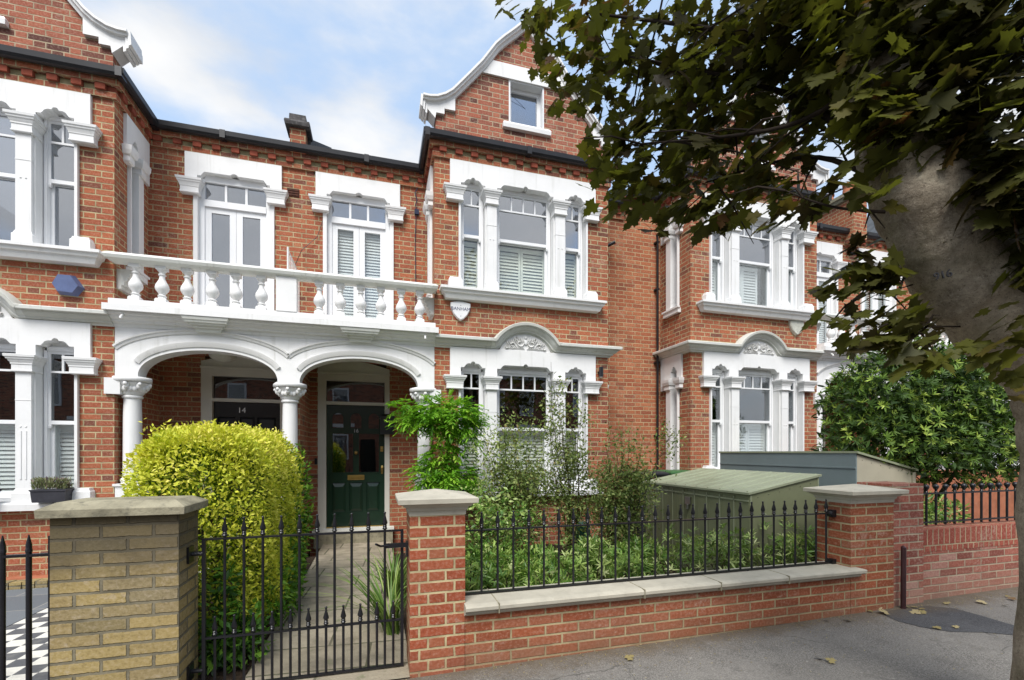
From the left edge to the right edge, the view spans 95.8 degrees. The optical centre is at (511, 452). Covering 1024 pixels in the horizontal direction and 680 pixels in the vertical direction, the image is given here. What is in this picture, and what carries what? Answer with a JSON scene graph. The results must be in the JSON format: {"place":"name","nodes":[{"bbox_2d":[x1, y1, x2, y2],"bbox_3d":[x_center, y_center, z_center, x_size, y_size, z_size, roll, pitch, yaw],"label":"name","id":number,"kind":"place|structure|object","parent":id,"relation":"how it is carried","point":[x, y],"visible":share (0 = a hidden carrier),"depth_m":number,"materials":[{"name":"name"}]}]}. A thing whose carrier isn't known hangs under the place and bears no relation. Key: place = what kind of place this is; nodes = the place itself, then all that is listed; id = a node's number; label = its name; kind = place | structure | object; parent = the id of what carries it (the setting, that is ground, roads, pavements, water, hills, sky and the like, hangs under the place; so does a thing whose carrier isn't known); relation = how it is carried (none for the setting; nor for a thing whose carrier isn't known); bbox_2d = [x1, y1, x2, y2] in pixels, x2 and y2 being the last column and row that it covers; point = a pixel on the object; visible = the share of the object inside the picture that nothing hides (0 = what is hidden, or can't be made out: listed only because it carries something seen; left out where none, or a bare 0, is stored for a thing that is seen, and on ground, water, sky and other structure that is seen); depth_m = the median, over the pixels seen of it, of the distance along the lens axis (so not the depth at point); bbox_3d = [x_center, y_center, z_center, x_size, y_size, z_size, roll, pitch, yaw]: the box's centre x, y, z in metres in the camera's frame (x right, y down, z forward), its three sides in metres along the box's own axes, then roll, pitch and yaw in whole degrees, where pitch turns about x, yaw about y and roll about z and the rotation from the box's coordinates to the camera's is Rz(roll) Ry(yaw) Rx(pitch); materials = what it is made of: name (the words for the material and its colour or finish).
{"place":"outdoors","nodes":[
{"label":"outdoors","id":0,"kind":"place"},
{"bbox_2d":[6,587,47,626],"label":"slate terrace","id":1,"kind":"structure","parent":0,"point":[15,605],"depth_m":4.60,"materials":[{"name":"grey tile"}]},
{"bbox_2d":[6,574,47,579],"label":"garden soil","id":2,"kind":"structure","parent":0,"point":[23,577],"depth_m":5.43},
{"bbox_2d":[6,578,47,589],"bbox_3d":[-6.708,1.470,4.744,4.130,0.101,0.140,0,0,-16],"label":"brick edging","id":3,"kind":"object","parent":2,"relation":"on","point":[20,584],"visible":0.26,"depth_m":5.10,"materials":[{"name":"beige brick"}]},
{"bbox_2d":[6,557,229,679],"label":"tiled path","id":4,"kind":"structure","parent":0,"point":[15,651],"depth_m":3.54,"materials":[{"name":"multicoloured tile"}]},
{"bbox_2d":[0,535,49,679],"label":"garden gate","id":5,"kind":"structure","parent":4,"relation":"on","point":[28,555],"depth_m":2.62,"materials":[{"name":"black metal"}]},
{"bbox_2d":[7,551,406,672],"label":"ground","id":6,"kind":"structure","parent":0,"point":[308,555],"depth_m":4.88,"materials":[{"name":"soil"}]},
{"bbox_2d":[0,0,298,576],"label":"terraced house","id":7,"kind":"structure","parent":6,"relation":"on","point":[166,243],"depth_m":5.77,"materials":[{"name":"brick"}]},
{"bbox_2d":[0,107,14,181],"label":"window","id":8,"kind":"structure","parent":7,"relation":"in","point":[3,176],"depth_m":5.54,"materials":[{"name":"white paint"}]},
{"bbox_2d":[0,340,15,500],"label":"window","id":9,"kind":"structure","parent":7,"relation":"in","point":[7,427],"depth_m":5.64,"materials":[{"name":"white paint"}]},
{"bbox_2d":[28,476,74,502],"bbox_3d":[-5.400,0.431,5.430,0.382,0.308,0.179,0,0,-16],"label":"window box","id":10,"kind":"object","parent":7,"relation":"on","point":[61,491],"visible":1,"depth_m":5.38,"materials":[{"name":"grey plastic"}]},
{"bbox_2d":[44,342,73,488],"bbox_3d":[-5.533,-0.423,5.743,0.405,2.025,0.221,0,0,-16],"label":"window","id":11,"kind":"structure","parent":7,"relation":"in","point":[58,440],"depth_m":5.69,"materials":[{"name":"white paint"}]},
{"bbox_2d":[44,116,73,244],"bbox_3d":[-5.527,-3.340,5.723,0.405,1.820,0.180,0,0,-16],"label":"window","id":12,"kind":"structure","parent":7,"relation":"in","point":[50,184],"depth_m":5.67,"materials":[{"name":"white paint"}]},
{"bbox_2d":[52,274,84,296],"bbox_3d":[-5.364,-2.020,5.581,0.310,0.250,0.085,0,0,-16],"label":"alarm box","id":13,"kind":"object","parent":7,"relation":"attached to","point":[69,285],"visible":1,"depth_m":5.55,"materials":[{"name":"blue plastic"}]},
{"bbox_2d":[208,354,236,361],"bbox_3d":[-4.098,-1.400,6.566,0.350,0.240,0.345,0,0,-16],"label":"ceiling light","id":14,"kind":"object","parent":7,"relation":"attached to","point":[223,358],"visible":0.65,"depth_m":6.48,"materials":[{"name":"beige glass"}]},
{"bbox_2d":[199,175,269,309],"bbox_3d":[-4.160,-2.950,6.991,0.960,2.300,0.090,0,0,-16],"label":"french door","id":15,"kind":"structure","parent":7,"relation":"in","point":[237,213],"depth_m":6.96,"materials":[{"name":"white paint"}]},
{"bbox_2d":[273,20,624,560],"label":"terraced house","id":16,"kind":"structure","parent":6,"relation":"on","point":[396,257],"depth_m":7.34,"materials":[{"name":"brick"}]},
{"bbox_2d":[327,194,389,318],"bbox_3d":[-2.476,-2.950,7.505,0.960,2.300,0.135,0,0,-16],"label":"french door","id":17,"kind":"structure","parent":16,"relation":"in","point":[355,247],"depth_m":7.49,"materials":[{"name":"white paint"}]},
{"bbox_2d":[380,414,394,433],"bbox_3d":[-2.105,-0.470,7.805,0.240,0.340,0.105,0,0,-16],"label":"letter box","id":18,"kind":"object","parent":16,"relation":"attached to","point":[383,424],"visible":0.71,"depth_m":7.76,"materials":[{"name":"black metal"}]},
{"bbox_2d":[450,301,470,320],"bbox_3d":[-0.771,-2.112,6.932,0.300,0.283,0.058,0,0,-16],"label":"alarm box","id":19,"kind":"object","parent":16,"relation":"attached to","point":[460,310],"visible":1,"depth_m":6.91,"materials":[{"name":"white plastic"}]},
{"bbox_2d":[458,471,477,491],"bbox_3d":[-0.654,0.433,6.814,0.327,0.304,0.168,0,0,-16],"label":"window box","id":20,"kind":"object","parent":16,"relation":"on","point":[467,479],"visible":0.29,"depth_m":6.78,"materials":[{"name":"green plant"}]},
{"bbox_2d":[461,363,482,487],"bbox_3d":[-0.641,-0.423,7.167,0.405,2.025,0.221,0,0,-16],"label":"window","id":21,"kind":"structure","parent":16,"relation":"in","point":[470,369],"depth_m":7.14,"materials":[{"name":"white paint"}]},
{"bbox_2d":[461,183,482,287],"bbox_3d":[-0.641,-3.340,7.167,0.405,1.820,0.221,0,0,-16],"label":"window","id":22,"kind":"structure","parent":16,"relation":"in","point":[477,276],"depth_m":7.15,"materials":[{"name":"white paint"}]},
{"bbox_2d":[509,473,537,490],"bbox_3d":[0.165,0.431,7.054,0.480,0.307,0.180,0,0,-16],"label":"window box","id":23,"kind":"object","parent":16,"relation":"on","point":[527,483],"visible":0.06,"depth_m":7.03,"materials":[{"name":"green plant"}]},
{"bbox_2d":[497,366,549,488],"bbox_3d":[0.161,-0.423,7.400,0.945,2.025,0.221,0,0,-16],"label":"window","id":24,"kind":"structure","parent":16,"relation":"in","point":[522,372],"depth_m":7.44,"materials":[{"name":"white paint"}]},
{"bbox_2d":[497,190,549,294],"bbox_3d":[0.161,-3.340,7.400,0.945,1.820,0.221,0,0,-16],"label":"window","id":25,"kind":"structure","parent":16,"relation":"in","point":[544,261],"depth_m":7.45,"materials":[{"name":"white paint"}]},
{"bbox_2d":[565,200,581,297],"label":"window","id":26,"kind":"structure","parent":16,"relation":"in","point":[575,270],"depth_m":7.65,"materials":[{"name":"white paint"}]},
{"bbox_2d":[565,369,582,487],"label":"window","id":27,"kind":"structure","parent":16,"relation":"in","point":[574,374],"depth_m":7.60,"materials":[{"name":"white paint"}]},
{"bbox_2d":[598,367,602,376],"bbox_3d":[1.440,-1.298,7.541,0.070,0.164,0.124,0,0,-16],"label":"wall light","id":28,"kind":"object","parent":16,"relation":"attached to","point":[600,372],"visible":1,"depth_m":7.48,"materials":[{"name":"black metal"}]},
{"bbox_2d":[849,190,1019,469],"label":"terraced house","id":29,"kind":"structure","parent":6,"relation":"on","point":[879,253],"depth_m":10.55,"materials":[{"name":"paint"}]},
{"bbox_2d":[864,264,890,333],"bbox_3d":[8.316,-3.150,10.646,0.960,2.300,0.135,0,0,-16],"label":"french door","id":30,"kind":"structure","parent":29,"relation":"in","point":[875,305],"depth_m":10.65,"materials":[{"name":"white paint"}]},
{"bbox_2d":[198,556,315,679],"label":"garden soil","id":31,"kind":"structure","parent":0,"point":[219,676],"depth_m":3.18,"materials":[{"name":"brown soil"}]},
{"bbox_2d":[118,418,305,645],"bbox_3d":[-2.519,0.621,4.142,1.108,1.765,2.343,0,0,-16],"label":"hedge","id":32,"kind":"object","parent":31,"relation":"on","point":[236,452],"visible":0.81,"depth_m":3.38,"materials":[{"name":"green plant"}]},
{"bbox_2d":[198,553,274,675],"bbox_3d":[-1.955,1.122,3.279,0.546,0.863,0.594,0,0,-16],"label":"ivy","id":33,"kind":"object","parent":31,"relation":"on","point":[237,610],"visible":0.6,"depth_m":3.15,"materials":[{"name":"green plant"}]},
{"bbox_2d":[264,443,316,626],"bbox_3d":[-2.171,0.717,4.458,0.412,1.659,2.005,0,0,-16],"label":"ivy","id":34,"kind":"object","parent":31,"relation":"on","point":[290,593],"visible":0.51,"depth_m":4.49,"materials":[{"name":"green plant"}]},
{"bbox_2d":[245,541,409,679],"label":"garden path","id":35,"kind":"structure","parent":0,"point":[308,599],"depth_m":3.83,"materials":[{"name":"stone"}]},
{"bbox_2d":[301,557,406,634],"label":"ornamental grass","id":36,"kind":"object","parent":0,"point":[378,597],"depth_m":3.85,"materials":[{"name":"green plant"}]},
{"bbox_2d":[347,548,406,598],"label":"ornamental grass","id":37,"kind":"object","parent":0,"point":[394,569],"depth_m":4.76,"materials":[{"name":"green plant"}]},
{"bbox_2d":[0,0,1023,214],"label":"sky","id":38,"kind":"structure","parent":0,"point":[358,71],"materials":[{"name":"blue"}]},
{"bbox_2d":[394,539,685,636],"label":"garden soil","id":39,"kind":"structure","parent":0,"point":[561,554],"depth_m":6.05,"materials":[{"name":"brown soil"}]},
{"bbox_2d":[384,388,494,495],"bbox_3d":[-0.956,0.311,6.178,1.454,2.381,0.954,0,0,-16],"label":"wisteria","id":40,"kind":"object","parent":39,"relation":"on","point":[452,422],"visible":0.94,"depth_m":6.08,"materials":[{"name":"green plant"}]},
{"bbox_2d":[406,532,518,590],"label":"evergreen shrub","id":41,"kind":"object","parent":39,"relation":"on","point":[489,569],"visible":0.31,"depth_m":3.75,"materials":[{"name":"green plant"}]},
{"bbox_2d":[465,540,519,589],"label":"garden shrub","id":42,"kind":"object","parent":39,"relation":"on","point":[486,550],"visible":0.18,"depth_m":4.51,"materials":[{"name":"green plant"}]},
{"bbox_2d":[456,477,554,578],"bbox_3d":[-0.145,0.888,4.802,1.104,1.231,0.851,0,0,14],"label":"rose bush","id":43,"kind":"object","parent":39,"relation":"on","point":[487,525],"visible":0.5,"depth_m":4.82,"materials":[{"name":"green plant"}]},
{"bbox_2d":[465,537,562,589],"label":"evergreen shrub","id":44,"kind":"object","parent":39,"relation":"on","point":[507,552],"visible":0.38,"depth_m":3.93,"materials":[{"name":"green plant"}]},
{"bbox_2d":[460,407,572,554],"bbox_3d":[0.023,0.445,5.789,1.487,2.116,1.190,0,0,-16],"label":"rose bush","id":45,"kind":"object","parent":39,"relation":"on","point":[523,479],"visible":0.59,"depth_m":5.71,"materials":[{"name":"green plant"}]},
{"bbox_2d":[506,538,568,586],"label":"garden shrub","id":46,"kind":"object","parent":39,"relation":"on","point":[535,553],"visible":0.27,"depth_m":4.79,"materials":[{"name":"green plant"}]},
{"bbox_2d":[499,545,623,585],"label":"evergreen shrub","id":47,"kind":"object","parent":39,"relation":"on","point":[554,578],"visible":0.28,"depth_m":3.88,"materials":[{"name":"green plant"}]},
{"bbox_2d":[533,372,604,569],"bbox_3d":[0.712,0.215,5.647,0.951,2.574,0.861,0,0,-16],"label":"rose bush","id":48,"kind":"object","parent":39,"relation":"on","point":[569,501],"visible":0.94,"depth_m":5.61,"materials":[{"name":"green plant"}]},
{"bbox_2d":[562,533,620,580],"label":"garden shrub","id":49,"kind":"object","parent":39,"relation":"on","point":[579,553],"visible":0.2,"depth_m":4.86,"materials":[{"name":"green plant"}]},
{"bbox_2d":[545,535,637,580],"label":"evergreen shrub","id":50,"kind":"object","parent":39,"relation":"on","point":[607,571],"visible":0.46,"depth_m":4.04,"materials":[{"name":"green plant"}]},
{"bbox_2d":[565,534,666,579],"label":"evergreen shrub","id":51,"kind":"object","parent":39,"relation":"on","point":[636,560],"visible":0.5,"depth_m":4.29,"materials":[{"name":"green plant"}]},
{"bbox_2d":[573,415,688,558],"bbox_3d":[1.386,0.502,5.623,1.394,2.002,1.041,0,0,-16],"label":"rose bush","id":52,"kind":"object","parent":39,"relation":"on","point":[608,504],"visible":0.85,"depth_m":5.47,"materials":[{"name":"green plant"}]},
{"bbox_2d":[611,534,671,577],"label":"garden shrub","id":53,"kind":"object","parent":39,"relation":"on","point":[652,546],"visible":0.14,"depth_m":5.14,"materials":[{"name":"green plant"}]},
{"bbox_2d":[631,522,737,576],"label":"evergreen shrub","id":54,"kind":"object","parent":39,"relation":"on","point":[688,543],"visible":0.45,"depth_m":4.25,"materials":[{"name":"green plant"}]},
{"bbox_2d":[657,527,757,574],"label":"evergreen shrub","id":55,"kind":"object","parent":39,"relation":"on","point":[722,562],"visible":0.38,"depth_m":4.36,"materials":[{"name":"green plant"}]},
{"bbox_2d":[677,522,766,569],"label":"evergreen shrub","id":56,"kind":"object","parent":39,"relation":"on","point":[724,552],"visible":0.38,"depth_m":4.61,"materials":[{"name":"green plant"}]},
{"bbox_2d":[643,468,821,570],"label":"bike shed","id":57,"kind":"structure","parent":39,"relation":"on","point":[700,487],"depth_m":5.20,"materials":[{"name":"green metal"}]},
{"bbox_2d":[727,517,821,568],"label":"evergreen shrub","id":58,"kind":"object","parent":39,"relation":"on","point":[790,549],"visible":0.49,"depth_m":4.50,"materials":[{"name":"green plant"}]},
{"bbox_2d":[744,525,814,565],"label":"evergreen shrub","id":59,"kind":"object","parent":39,"relation":"on","point":[811,551],"visible":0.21,"depth_m":4.66,"materials":[{"name":"green plant"}]},
{"bbox_2d":[575,511,589,540],"bbox_3d":[0.892,0.956,6.019,0.292,0.388,0.195,0,0,-42],"label":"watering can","id":60,"kind":"object","parent":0,"point":[581,532],"visible":0.25,"depth_m":5.98,"materials":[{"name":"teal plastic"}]},
{"bbox_2d":[391,587,1017,679],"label":"pavement","id":61,"kind":"structure","parent":0,"point":[932,654],"depth_m":3.33,"materials":[{"name":"grey asphalt"}]},
{"bbox_2d":[34,495,207,679],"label":"gate pillar","id":62,"kind":"structure","parent":61,"relation":"on","point":[123,590],"depth_m":2.62,"materials":[{"name":"yellow brick"}]},
{"bbox_2d":[186,512,408,679],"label":"garden gate","id":63,"kind":"structure","parent":62,"relation":"attached to","point":[190,555],"depth_m":3.03,"materials":[{"name":"black metal"}]},
{"bbox_2d":[395,489,478,677],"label":"gate pillar","id":64,"kind":"structure","parent":61,"relation":"on","point":[435,585],"depth_m":3.12,"materials":[{"name":"brick"}]},
{"bbox_2d":[624,654,633,659],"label":"fallen leaf","id":65,"kind":"object","parent":61,"relation":"on","point":[628,657],"visible":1,"depth_m":3.30,"materials":[{"name":"yellow plant"}]},
{"bbox_2d":[464,561,866,669],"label":"garden wall","id":66,"kind":"structure","parent":61,"relation":"on","point":[508,627],"depth_m":3.56,"materials":[{"name":"brick"}]},
{"bbox_2d":[465,499,835,594],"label":"railings","id":67,"kind":"object","parent":66,"relation":"on","point":[830,512],"visible":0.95,"depth_m":3.77,"materials":[{"name":"black metal"}]},
{"bbox_2d":[406,592,1012,679],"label":"leaf litter","id":68,"kind":"object","parent":61,"relation":"on","point":[725,643],"visible":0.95,"depth_m":3.50,"materials":[{"name":"brown plant"}]},
{"bbox_2d":[494,0,1023,679],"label":"maple tree","id":69,"kind":"object","parent":61,"relation":"on","point":[936,180],"visible":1,"depth_m":2.16,"materials":[{"name":"green plant"}]},
{"bbox_2d":[825,658,836,663],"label":"fallen leaf","id":70,"kind":"object","parent":61,"relation":"on","point":[831,660],"visible":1,"depth_m":3.21,"materials":[{"name":"yellow plant"}]},
{"bbox_2d":[803,484,908,613],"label":"gate pillar","id":71,"kind":"structure","parent":61,"relation":"on","point":[860,529],"depth_m":4.23,"materials":[{"name":"brick"}]},
{"bbox_2d":[900,545,906,608],"bbox_3d":[3.609,1.205,4.269,0.047,0.690,0.042,0,0,-16],"label":"iron post","id":72,"kind":"object","parent":61,"relation":"on","point":[903,577],"visible":0.79,"depth_m":4.25,"materials":[{"name":"black metal"}]},
{"bbox_2d":[857,481,1018,605],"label":"garden wall","id":73,"kind":"structure","parent":61,"relation":"on","point":[950,559],"depth_m":4.59,"materials":[{"name":"brick"}]},
{"bbox_2d":[923,482,1016,525],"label":"railings","id":74,"kind":"object","parent":73,"relation":"on","point":[954,486],"visible":0.94,"depth_m":4.82,"materials":[{"name":"black metal"}]},
{"bbox_2d":[879,606,1013,634],"bbox_3d":[3.748,1.440,3.884,0.816,0.010,0.812,0,0,-16],"label":"pavement patch","id":75,"kind":"object","parent":61,"relation":"on","point":[945,619],"visible":1,"depth_m":3.96,"materials":[{"name":"grey asphalt"}]},
{"bbox_2d":[909,609,920,613],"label":"fallen leaf","id":76,"kind":"object","parent":75,"relation":"on","point":[916,611],"visible":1,"depth_m":4.14,"materials":[{"name":"yellow plant"}]},
{"label":"garden soil","id":77,"kind":"structure","parent":0,"visible":0},
{"bbox_2d":[623,471,668,536],"bbox_3d":[2.265,0.911,7.963,0.590,1.173,0.615,0,0,-16],"label":"wheelie bin","id":78,"kind":"object","parent":77,"relation":"on","point":[660,473],"visible":0.12,"depth_m":7.71,"materials":[{"name":"plastic"}]},
{"bbox_2d":[654,469,689,474],"bbox_3d":[2.860,0.906,8.136,0.590,1.183,0.615,0,0,-16],"label":"wheelie bin","id":79,"kind":"object","parent":77,"relation":"on","point":[675,471],"visible":0.12,"depth_m":7.88,"materials":[{"name":"plastic"}]},
{"bbox_2d":[537,93,891,507],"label":"terraced house","id":80,"kind":"structure","parent":77,"relation":"on","point":[718,355],"depth_m":8.67,"materials":[{"name":"brick"}]},
{"bbox_2d":[712,367,723,468],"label":"window","id":81,"kind":"structure","parent":80,"relation":"in","point":[719,387],"depth_m":8.40,"materials":[{"name":"white paint"}]},
{"bbox_2d":[712,213,723,300],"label":"window","id":82,"kind":"structure","parent":80,"relation":"in","point":[717,241],"depth_m":8.40,"materials":[{"name":"white paint"}]},
{"bbox_2d":[739,369,772,450],"bbox_3d":[4.457,-0.622,8.651,0.945,2.025,0.221,0,0,-16],"label":"window","id":83,"kind":"structure","parent":80,"relation":"in","point":[756,392],"depth_m":8.68,"materials":[{"name":"white paint"}]},
{"bbox_2d":[739,221,772,306],"bbox_3d":[4.457,-3.540,8.651,0.945,1.820,0.221,0,0,-16],"label":"window","id":84,"kind":"structure","parent":80,"relation":"in","point":[759,254],"depth_m":8.69,"materials":[{"name":"white paint"}]},
{"bbox_2d":[787,372,796,450],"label":"window","id":85,"kind":"structure","parent":80,"relation":"in","point":[792,395],"depth_m":8.86,"materials":[{"name":"white paint"}]},
{"bbox_2d":[788,226,796,308],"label":"window","id":86,"kind":"structure","parent":80,"relation":"in","point":[792,243],"depth_m":8.86,"materials":[{"name":"white paint"}]},
{"bbox_2d":[788,320,803,335],"bbox_3d":[5.357,-2.342,8.716,0.330,0.283,0.056,0,0,-16],"label":"alarm box","id":87,"kind":"object","parent":80,"relation":"attached to","point":[795,326],"visible":0.97,"depth_m":8.69,"materials":[{"name":"white plastic"}]},
{"bbox_2d":[817,255,832,343],"bbox_3d":[6.626,-3.150,10.154,0.960,2.300,0.135,0,0,-16],"label":"french door","id":88,"kind":"structure","parent":80,"relation":"in","point":[823,274],"depth_m":10.22,"materials":[{"name":"white paint"}]},
{"bbox_2d":[719,451,917,485],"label":"bike shed","id":89,"kind":"structure","parent":77,"relation":"on","point":[841,467],"depth_m":5.95,"materials":[{"name":"wood"}]},
{"bbox_2d":[810,335,1019,516],"bbox_3d":[5.759,-0.041,6.246,3.337,3.129,1.848,0,0,1],"label":"evergreen bush","id":90,"kind":"object","parent":77,"relation":"on","point":[922,418],"visible":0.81,"depth_m":5.86,"materials":[{"name":"green plant"}]},
{"bbox_2d":[923,491,970,524],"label":"garden shrub","id":91,"kind":"object","parent":77,"relation":"on","point":[939,507],"visible":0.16,"depth_m":5.46,"materials":[{"name":"green plant"}]},
{"bbox_2d":[916,469,1018,523],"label":"garden wall","id":92,"kind":"structure","parent":77,"relation":"on","point":[986,503],"depth_m":9.19,"materials":[{"name":"brick"}]}
]}

